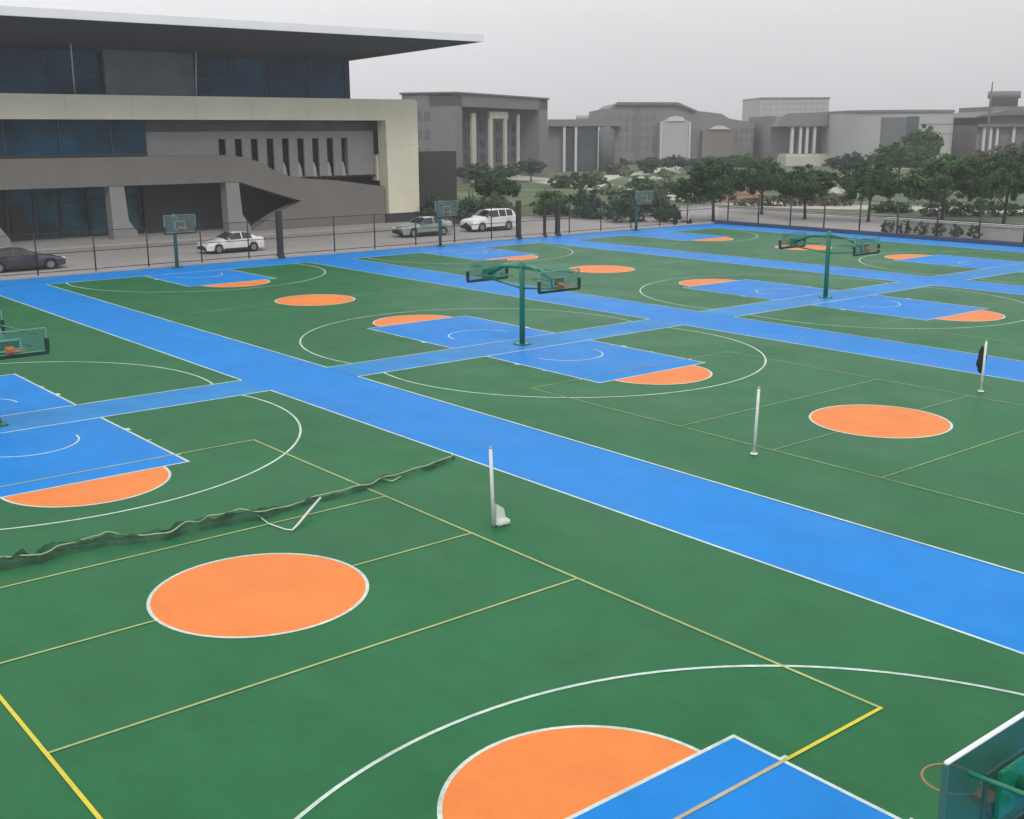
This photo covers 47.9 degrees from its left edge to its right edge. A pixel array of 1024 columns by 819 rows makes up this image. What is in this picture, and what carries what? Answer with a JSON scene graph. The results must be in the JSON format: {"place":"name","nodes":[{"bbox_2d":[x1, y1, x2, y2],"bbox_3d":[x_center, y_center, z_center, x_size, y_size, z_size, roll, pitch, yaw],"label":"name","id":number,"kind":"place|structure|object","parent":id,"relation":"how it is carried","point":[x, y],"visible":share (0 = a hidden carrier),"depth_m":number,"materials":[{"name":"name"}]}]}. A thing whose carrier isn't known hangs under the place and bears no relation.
{"place":"outdoors","nodes":[
{"label":"outdoors","id":0,"kind":"place"},
{"bbox_2d":[0,296,241,416],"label":"court surface","id":1,"kind":"object","parent":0,"point":[70,366],"visible":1,"depth_m":38.43,"materials":[{"name":"green paint"}]},
{"bbox_2d":[0,374,74,415],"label":"key paint","id":2,"kind":"object","parent":1,"relation":"on","point":[27,396],"visible":1,"depth_m":33.58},
{"bbox_2d":[0,295,240,416],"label":"court lines","id":3,"kind":"object","parent":1,"relation":"on","point":[57,394],"visible":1,"depth_m":36.45,"materials":[{"name":"white paint"}]},
{"bbox_2d":[0,219,459,250],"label":"pavement","id":4,"kind":"structure","parent":0,"point":[77,242],"depth_m":82.46,"materials":[{"name":"concrete"}]},
{"bbox_2d":[0,5,483,246],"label":"hall building","id":5,"kind":"structure","parent":4,"relation":"on","point":[116,120],"depth_m":83.88,"materials":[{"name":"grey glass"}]},
{"bbox_2d":[9,207,27,240],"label":"entrance door","id":6,"kind":"structure","parent":5,"relation":"in","point":[17,214],"depth_m":80.83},
{"bbox_2d":[0,119,147,157],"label":"window frame","id":7,"kind":"structure","parent":5,"relation":"in","point":[129,154],"depth_m":78.87,"materials":[{"name":"grey"}]},
{"bbox_2d":[417,195,448,216],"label":"shrub","id":8,"kind":"object","parent":4,"relation":"on","point":[429,205],"visible":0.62,"depth_m":97.08,"materials":[{"name":"green plant"}]},
{"bbox_2d":[48,262,647,367],"bbox_3d":[-9.025,-5.021,52.834,15.100,0.001,27.740,-11,17,-38],"label":"court surface","id":9,"kind":"object","parent":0,"point":[279,328],"visible":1,"depth_m":50.13,"materials":[{"name":"green paint"}]},
{"bbox_2d":[147,269,274,285],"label":"key paint","id":10,"kind":"object","parent":9,"relation":"on","point":[196,279],"visible":1,"depth_m":61.03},
{"bbox_2d":[202,280,268,286],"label":"free throw circle paint","id":11,"kind":"object","parent":9,"relation":"on","point":[247,283],"visible":1,"depth_m":58.26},
{"bbox_2d":[276,294,353,305],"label":"circle paint","id":12,"kind":"object","parent":9,"relation":"on","point":[313,300],"visible":1,"depth_m":52.70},
{"bbox_2d":[46,262,646,366],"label":"court lines","id":13,"kind":"object","parent":9,"relation":"on","point":[355,318],"visible":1,"depth_m":48.02,"materials":[{"name":"white paint"}]},
{"bbox_2d":[374,315,449,325],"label":"free throw circle paint","id":14,"kind":"object","parent":9,"relation":"on","point":[395,320],"visible":1,"depth_m":47.27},
{"bbox_2d":[369,316,554,348],"bbox_3d":[-2.009,-3.039,44.541,4.840,0.001,5.655,-11,17,-38],"label":"key paint","id":15,"kind":"object","parent":9,"relation":"on","point":[479,331],"visible":1,"depth_m":44.41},
{"bbox_2d":[418,150,456,209],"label":"utility block","id":16,"kind":"structure","parent":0,"point":[437,173],"depth_m":109.52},
{"bbox_2d":[0,223,1023,652],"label":"aisle floor","id":17,"kind":"structure","parent":0,"point":[974,597],"depth_m":29.70,"materials":[{"name":"rubber"}]},
{"bbox_2d":[0,381,267,432],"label":"strip paint","id":18,"kind":"object","parent":17,"relation":"on","point":[95,410],"visible":1,"depth_m":32.67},
{"bbox_2d":[0,310,49,425],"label":"basketball hoop","id":19,"kind":"object","parent":18,"relation":"on","point":[11,349],"visible":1,"depth_m":28.80,"materials":[{"name":"green paint"}]},
{"bbox_2d":[163,214,196,267],"bbox_3d":[-18.541,-9.434,64.724,1.608,3.018,1.583,-1,14,-3],"label":"basketball hoop","id":20,"kind":"object","parent":17,"relation":"on","point":[178,223],"visible":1,"depth_m":64.60,"materials":[{"name":"teal"}]},
{"bbox_2d":[275,211,284,258],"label":"fence pillar","id":21,"kind":"structure","parent":17,"relation":"on","point":[279,236],"depth_m":69.76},
{"bbox_2d":[435,200,458,246],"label":"basketball hoop","id":22,"kind":"object","parent":17,"relation":"on","point":[446,209],"visible":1,"depth_m":76.07,"materials":[{"name":"teal"}]},
{"bbox_2d":[329,319,679,375],"bbox_3d":[0.372,-2.363,41.727,15.100,0.001,1.840,-11,17,-38],"label":"strip paint","id":23,"kind":"object","parent":17,"relation":"on","point":[404,362],"visible":1,"depth_m":40.92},
{"bbox_2d":[466,259,580,345],"bbox_3d":[0.366,-3.832,41.370,1.940,3.006,5.342,-11,17,-38],"label":"basketball hoop","id":24,"kind":"object","parent":23,"relation":"on","point":[558,284],"visible":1,"depth_m":41.23,"materials":[{"name":"green paint"}]},
{"bbox_2d":[0,391,1023,818],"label":"court surface","id":25,"kind":"object","parent":17,"relation":"on","point":[292,745],"visible":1,"depth_m":17.17,"materials":[{"name":"green paint"}]},
{"bbox_2d":[3,467,168,506],"bbox_3d":[-8.898,1.759,24.918,3.600,0.001,1.800,-11,17,-38],"label":"free throw circle paint","id":26,"kind":"object","parent":25,"relation":"on","point":[113,488],"visible":1,"depth_m":24.89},
{"bbox_2d":[0,418,186,496],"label":"key paint","id":27,"kind":"object","parent":25,"relation":"on","point":[101,443],"visible":1,"depth_m":27.65,"materials":[{"name":"paint"}]},
{"bbox_2d":[0,454,455,570],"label":"fallen net","id":28,"kind":"object","parent":25,"relation":"on","point":[41,555],"visible":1,"depth_m":22.19,"materials":[{"name":"green"}]},
{"bbox_2d":[150,554,365,636],"bbox_3d":[-4.250,3.074,19.424,3.600,0.001,3.600,-11,17,-38],"label":"circle paint","id":29,"kind":"object","parent":25,"relation":"on","point":[257,595],"visible":1,"depth_m":19.28,"materials":[{"name":"paint"}]},
{"bbox_2d":[0,440,880,815],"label":"yellow lines","id":30,"kind":"object","parent":25,"relation":"on","point":[386,640],"visible":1,"depth_m":18.43,"materials":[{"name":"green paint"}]},
{"bbox_2d":[0,694,882,818],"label":"fresh yellow lines","id":31,"kind":"object","parent":25,"relation":"on","point":[91,808],"visible":1,"depth_m":14.52,"materials":[{"name":"paint"}]},
{"bbox_2d":[489,446,509,525],"bbox_3d":[-0.263,1.476,22.482,0.422,1.615,0.260,-11,17,-38],"label":"net post","id":32,"kind":"object","parent":25,"relation":"on","point":[498,517],"visible":1,"depth_m":22.51,"materials":[{"name":"metal"}]},
{"bbox_2d":[0,390,1023,818],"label":"court lines","id":33,"kind":"object","parent":25,"relation":"on","point":[442,792],"visible":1,"depth_m":16.53,"materials":[{"name":"white paint"}]},
{"bbox_2d":[442,727,696,818],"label":"free throw circle paint","id":34,"kind":"object","parent":25,"relation":"on","point":[563,773],"visible":1,"depth_m":13.95,"materials":[{"name":"paint"}]},
{"bbox_2d":[673,760,784,818],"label":"faded key line","id":35,"kind":"object","parent":25,"relation":"on","point":[695,808],"visible":1,"depth_m":13.52,"materials":[{"name":"grey paint"}]},
{"bbox_2d":[573,738,894,818],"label":"key paint","id":36,"kind":"object","parent":25,"relation":"on","point":[783,791],"visible":1,"depth_m":13.44,"materials":[{"name":"paint"}]},
{"bbox_2d":[920,711,1023,818],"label":"basketball hoop","id":37,"kind":"object","parent":25,"relation":"on","point":[982,777],"visible":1,"depth_m":8.91,"materials":[{"name":"green paint"}]},
{"bbox_2d":[360,325,1023,572],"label":"court surface","id":38,"kind":"object","parent":17,"relation":"on","point":[991,473],"visible":1,"depth_m":30.28,"materials":[{"name":"green paint"}]},
{"bbox_2d":[488,340,702,382],"bbox_3d":[2.753,-1.692,38.912,4.840,0.001,5.655,-11,17,-38],"label":"key paint","id":39,"kind":"object","parent":38,"relation":"on","point":[612,359],"visible":1,"depth_m":38.73,"materials":[{"name":"paint"}]},
{"bbox_2d":[617,365,710,383],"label":"free throw circle paint","id":40,"kind":"object","parent":38,"relation":"on","point":[691,373],"visible":1,"depth_m":36.16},
{"bbox_2d":[357,325,1023,573],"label":"court lines","id":41,"kind":"object","parent":38,"relation":"on","point":[811,413],"visible":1,"depth_m":33.48,"materials":[{"name":"white paint"}]},
{"bbox_2d":[532,351,1023,514],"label":"worn yellow lines","id":42,"kind":"object","parent":38,"relation":"on","point":[819,436],"visible":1,"depth_m":30.07,"materials":[{"name":"paint"}]},
{"bbox_2d":[811,405,950,437],"bbox_3d":[9.769,0.294,30.619,3.600,0.001,3.600,-11,17,-38],"label":"circle paint","id":43,"kind":"object","parent":38,"relation":"on","point":[881,421],"visible":1,"depth_m":30.53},
{"bbox_2d":[702,282,930,316],"bbox_3d":[14.391,-5.143,52.922,15.100,0.001,1.840,-11,17,-38],"label":"strip paint","id":44,"kind":"object","parent":17,"relation":"on","point":[798,301],"visible":1,"depth_m":52.30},
{"bbox_2d":[778,231,879,297],"bbox_3d":[14.385,-6.612,52.565,1.940,3.006,5.342,-11,17,-38],"label":"basketball hoop","id":45,"kind":"object","parent":44,"relation":"on","point":[793,242],"visible":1,"depth_m":52.43,"materials":[{"name":"green paint"}]},
{"bbox_2d":[738,285,1023,360],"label":"court surface","id":46,"kind":"object","parent":17,"relation":"on","point":[858,322],"visible":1,"depth_m":45.86,"materials":[{"name":"rubber"}]},
{"bbox_2d":[735,285,1023,360],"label":"court lines","id":47,"kind":"object","parent":46,"relation":"on","point":[904,317],"visible":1,"depth_m":47.36,"materials":[{"name":"white paint"}]},
{"bbox_2d":[813,295,986,319],"bbox_3d":[16.772,-4.472,50.107,4.840,0.001,5.655,-11,17,-38],"label":"key paint","id":48,"kind":"object","parent":46,"relation":"on","point":[906,308],"visible":1,"depth_m":49.94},
{"bbox_2d":[937,310,1003,320],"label":"free throw circle paint","id":49,"kind":"object","parent":46,"relation":"on","point":[980,315],"visible":1,"depth_m":47.39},
{"bbox_2d":[935,263,1023,279],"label":"strip paint","id":50,"kind":"object","parent":17,"relation":"on","point":[981,273],"visible":1,"depth_m":61.78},
{"bbox_2d":[970,272,1023,285],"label":"court surface","id":51,"kind":"object","parent":17,"relation":"on","point":[1016,278],"visible":1,"depth_m":58.98,"materials":[{"name":"green paint"}]},
{"bbox_2d":[0,206,1023,279],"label":"road","id":52,"kind":"structure","parent":0,"point":[76,260],"depth_m":82.80,"materials":[{"name":"asphalt"}]},
{"bbox_2d":[0,247,65,272],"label":"parked car","id":53,"kind":"object","parent":52,"relation":"on","point":[50,261],"visible":0.92,"depth_m":64.25,"materials":[{"name":"grey paint"}]},
{"bbox_2d":[197,231,264,253],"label":"parked car","id":54,"kind":"object","parent":52,"relation":"on","point":[222,245],"visible":0.87,"depth_m":73.55,"materials":[{"name":"white paint"}]},
{"bbox_2d":[0,222,713,280],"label":"kerb","id":55,"kind":"structure","parent":52,"relation":"on","point":[164,266],"depth_m":71.63,"materials":[{"name":"concrete"}]},
{"bbox_2d":[0,194,713,275],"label":"fence","id":56,"kind":"object","parent":55,"relation":"on","point":[249,256],"visible":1,"depth_m":72.06,"materials":[{"name":"black metal"}]},
{"bbox_2d":[392,216,453,237],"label":"parked car","id":57,"kind":"object","parent":52,"relation":"on","point":[425,223],"visible":0.82,"depth_m":84.17,"materials":[{"name":"grey metal"}]},
{"bbox_2d":[460,208,515,231],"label":"parked car","id":58,"kind":"object","parent":52,"relation":"on","point":[483,216],"visible":0.88,"depth_m":88.49,"materials":[{"name":"white paint"}]},
{"bbox_2d":[625,182,672,215],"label":"shrub","id":59,"kind":"object","parent":52,"relation":"on","point":[658,193],"visible":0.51,"depth_m":102.14,"materials":[{"name":"green plant"}]},
{"bbox_2d":[653,204,682,221],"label":"shrub","id":60,"kind":"object","parent":52,"relation":"on","point":[665,216],"visible":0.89,"depth_m":96.23,"materials":[{"name":"green plant"}]},
{"bbox_2d":[673,159,753,219],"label":"broadleaf tree","id":61,"kind":"object","parent":52,"relation":"on","point":[717,178],"visible":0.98,"depth_m":96.03,"materials":[{"name":"green plant"}]},
{"bbox_2d":[734,155,786,213],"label":"broadleaf tree","id":62,"kind":"object","parent":52,"relation":"on","point":[765,173],"visible":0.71,"depth_m":103.11,"materials":[{"name":"green plant"}]},
{"bbox_2d":[774,164,840,218],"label":"broadleaf tree","id":63,"kind":"object","parent":52,"relation":"on","point":[798,184],"visible":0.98,"depth_m":97.19,"materials":[{"name":"green plant"}]},
{"bbox_2d":[711,204,1023,224],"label":"kerb","id":64,"kind":"structure","parent":52,"relation":"on","point":[875,215],"depth_m":101.44,"materials":[{"name":"concrete"}]},
{"bbox_2d":[713,220,1023,246],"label":"kerb","id":65,"kind":"structure","parent":52,"relation":"on","point":[951,239],"depth_m":82.98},
{"bbox_2d":[719,193,1023,242],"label":"side fence","id":66,"kind":"object","parent":65,"relation":"on","point":[897,218],"visible":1,"depth_m":83.82,"materials":[{"name":"black metal"}]},
{"bbox_2d":[831,160,910,221],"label":"broadleaf tree","id":67,"kind":"object","parent":52,"relation":"on","point":[876,179],"visible":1,"depth_m":94.60,"materials":[{"name":"green plant"}]},
{"bbox_2d":[0,0,1023,120],"label":"sky","id":68,"kind":"structure","parent":0,"point":[583,56],"materials":[{"name":"grey"}]},
{"bbox_2d":[354,243,897,311],"bbox_3d":[4.994,-7.802,64.030,15.100,0.001,27.740,-11,17,-38],"label":"court surface","id":69,"kind":"object","parent":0,"point":[624,285],"visible":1,"depth_m":61.78,"materials":[{"name":"green paint"}]},
{"bbox_2d":[425,248,534,259],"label":"key paint","id":70,"kind":"object","parent":69,"relation":"on","point":[480,254],"visible":1,"depth_m":72.29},
{"bbox_2d":[570,265,633,272],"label":"circle paint","id":71,"kind":"object","parent":69,"relation":"on","point":[601,269],"visible":0.94,"depth_m":63.87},
{"bbox_2d":[353,243,900,311],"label":"court lines","id":72,"kind":"object","parent":69,"relation":"on","point":[650,283],"visible":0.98,"depth_m":58.92,"materials":[{"name":"white paint"}]},
{"bbox_2d":[684,279,837,299],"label":"key paint","id":73,"kind":"object","parent":69,"relation":"on","point":[746,287],"visible":1,"depth_m":55.64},
{"bbox_2d":[589,102,753,163],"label":"lecture building","id":74,"kind":"structure","parent":0,"point":[661,130],"depth_m":252.01,"materials":[{"name":"concrete"}]},
{"bbox_2d":[418,164,1023,224],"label":"lawn","id":75,"kind":"structure","parent":0,"point":[528,192],"depth_m":127.72,"materials":[{"name":"green plant"}]},
{"bbox_2d":[446,191,484,222],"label":"shrub","id":76,"kind":"object","parent":75,"relation":"on","point":[470,210],"visible":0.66,"depth_m":95.20,"materials":[{"name":"green plant"}]},
{"bbox_2d":[399,92,548,184],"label":"academic building","id":77,"kind":"structure","parent":75,"relation":"on","point":[493,131],"depth_m":174.61,"materials":[{"name":"concrete"}]},
{"bbox_2d":[457,162,494,189],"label":"broadleaf tree","id":78,"kind":"object","parent":75,"relation":"on","point":[471,171],"visible":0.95,"depth_m":145.94,"materials":[{"name":"green plant"}]},
{"bbox_2d":[469,174,521,197],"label":"broadleaf tree","id":79,"kind":"object","parent":75,"relation":"on","point":[487,187],"visible":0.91,"depth_m":109.11,"materials":[{"name":"green plant"}]},
{"bbox_2d":[476,192,515,210],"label":"shrub","id":80,"kind":"object","parent":75,"relation":"on","point":[501,198],"visible":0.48,"depth_m":97.52,"materials":[{"name":"green plant"}]},
{"bbox_2d":[488,164,522,178],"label":"broadleaf tree","id":81,"kind":"object","parent":75,"relation":"on","point":[509,171],"visible":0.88,"depth_m":163.51,"materials":[{"name":"green plant"}]},
{"bbox_2d":[510,158,547,180],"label":"broadleaf tree","id":82,"kind":"object","parent":75,"relation":"on","point":[534,165],"visible":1,"depth_m":170.20,"materials":[{"name":"green plant"}]},
{"bbox_2d":[529,189,570,215],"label":"shrub","id":83,"kind":"object","parent":75,"relation":"on","point":[547,196],"visible":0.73,"depth_m":102.42,"materials":[{"name":"green plant"}]},
{"bbox_2d":[547,172,610,187],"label":"hedge","id":84,"kind":"object","parent":75,"relation":"on","point":[565,181],"visible":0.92,"depth_m":151.04,"materials":[{"name":"green plant"}]},
{"bbox_2d":[547,115,621,171],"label":"linking building","id":85,"kind":"structure","parent":75,"relation":"on","point":[582,143],"depth_m":210.74,"materials":[{"name":"concrete"}]},
{"bbox_2d":[564,185,611,218],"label":"shrub","id":86,"kind":"object","parent":75,"relation":"on","point":[581,195],"visible":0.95,"depth_m":100.80,"materials":[{"name":"green plant"}]},
{"bbox_2d":[602,187,653,222],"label":"shrub","id":87,"kind":"object","parent":75,"relation":"on","point":[618,208],"visible":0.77,"depth_m":96.02,"materials":[{"name":"green plant"}]},
{"bbox_2d":[623,175,655,195],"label":"shrub","id":88,"kind":"object","parent":75,"relation":"on","point":[634,182],"visible":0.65,"depth_m":132.16,"materials":[{"name":"green plant"}]},
{"bbox_2d":[659,154,694,168],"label":"broadleaf tree","id":89,"kind":"object","parent":75,"relation":"on","point":[672,161],"visible":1,"depth_m":194.51,"materials":[{"name":"green plant"}]},
{"bbox_2d":[725,153,766,168],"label":"broadleaf tree","id":90,"kind":"object","parent":75,"relation":"on","point":[739,160],"visible":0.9,"depth_m":184.53,"materials":[{"name":"green plant"}]},
{"bbox_2d":[748,112,830,165],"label":"columned hall","id":91,"kind":"structure","parent":75,"relation":"on","point":[789,139],"depth_m":243.09,"materials":[{"name":"concrete"}]},
{"bbox_2d":[733,195,853,205],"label":"hedge","id":92,"kind":"object","parent":75,"relation":"on","point":[784,200],"visible":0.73,"depth_m":114.51,"materials":[{"name":"green plant"}]},
{"bbox_2d":[820,151,871,173],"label":"broadleaf tree","id":93,"kind":"object","parent":75,"relation":"on","point":[852,162],"visible":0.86,"depth_m":165.53,"materials":[{"name":"green plant"}]},
{"bbox_2d":[821,110,954,167],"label":"curved building","id":94,"kind":"structure","parent":75,"relation":"on","point":[864,132],"depth_m":221.44,"materials":[{"name":"concrete"}]},
{"bbox_2d":[871,200,913,212],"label":"hedge","id":95,"kind":"object","parent":75,"relation":"on","point":[883,207],"visible":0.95,"depth_m":105.14,"materials":[{"name":"green plant"}]},
{"bbox_2d":[868,141,935,183],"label":"broadleaf tree","id":96,"kind":"object","parent":75,"relation":"on","point":[905,155],"visible":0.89,"depth_m":154.71,"materials":[{"name":"green plant"}]},
{"bbox_2d":[898,124,943,159],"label":"broadleaf tree","id":97,"kind":"object","parent":75,"relation":"on","point":[929,139],"visible":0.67,"depth_m":159.46,"materials":[{"name":"green plant"}]},
{"bbox_2d":[892,153,986,220],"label":"broadleaf tree","id":98,"kind":"object","parent":75,"relation":"on","point":[941,173],"visible":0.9,"depth_m":92.81,"materials":[{"name":"green plant"}]},
{"bbox_2d":[918,198,1023,216],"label":"hedge","id":99,"kind":"object","parent":75,"relation":"on","point":[974,208],"visible":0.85,"depth_m":100.52,"materials":[{"name":"green plant"}]},
{"bbox_2d":[966,147,1023,223],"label":"broadleaf tree","id":100,"kind":"object","parent":75,"relation":"on","point":[999,177],"visible":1,"depth_m":89.57,"materials":[{"name":"green plant"}]},
{"bbox_2d":[988,142,1023,163],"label":"broadleaf tree","id":101,"kind":"object","parent":75,"relation":"on","point":[1008,148],"visible":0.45,"depth_m":155.91,"materials":[{"name":"green plant"}]},
{"bbox_2d":[507,175,1023,212],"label":"path","id":102,"kind":"structure","parent":0,"point":[545,181],"depth_m":115.00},
{"bbox_2d":[742,97,829,121],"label":"tower block","id":103,"kind":"structure","parent":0,"point":[759,107],"depth_m":387.08,"materials":[{"name":"concrete"}]},
{"bbox_2d":[579,228,1023,276],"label":"court surface","id":104,"kind":"object","parent":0,"point":[766,242],"visible":0.75,"depth_m":73.14,"materials":[{"name":"rubber"}]},
{"bbox_2d":[627,232,727,240],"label":"key paint","id":105,"kind":"object","parent":104,"relation":"on","point":[676,236],"visible":1,"depth_m":83.27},
{"bbox_2d":[578,228,1020,276],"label":"court lines","id":106,"kind":"object","parent":104,"relation":"on","point":[825,249],"visible":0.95,"depth_m":71.06,"materials":[{"name":"white paint"}]},
{"bbox_2d":[893,255,1023,268],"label":"key paint","id":107,"kind":"object","parent":104,"relation":"on","point":[970,262],"visible":1,"depth_m":66.89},
{"bbox_2d":[884,217,1023,241],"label":"wall","id":108,"kind":"structure","parent":0,"point":[1013,233],"depth_m":80.71,"materials":[{"name":"concrete"}]},
{"bbox_2d":[951,91,1023,161],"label":"tiered building","id":109,"kind":"structure","parent":0,"point":[1006,126],"depth_m":228.43,"materials":[{"name":"concrete"}]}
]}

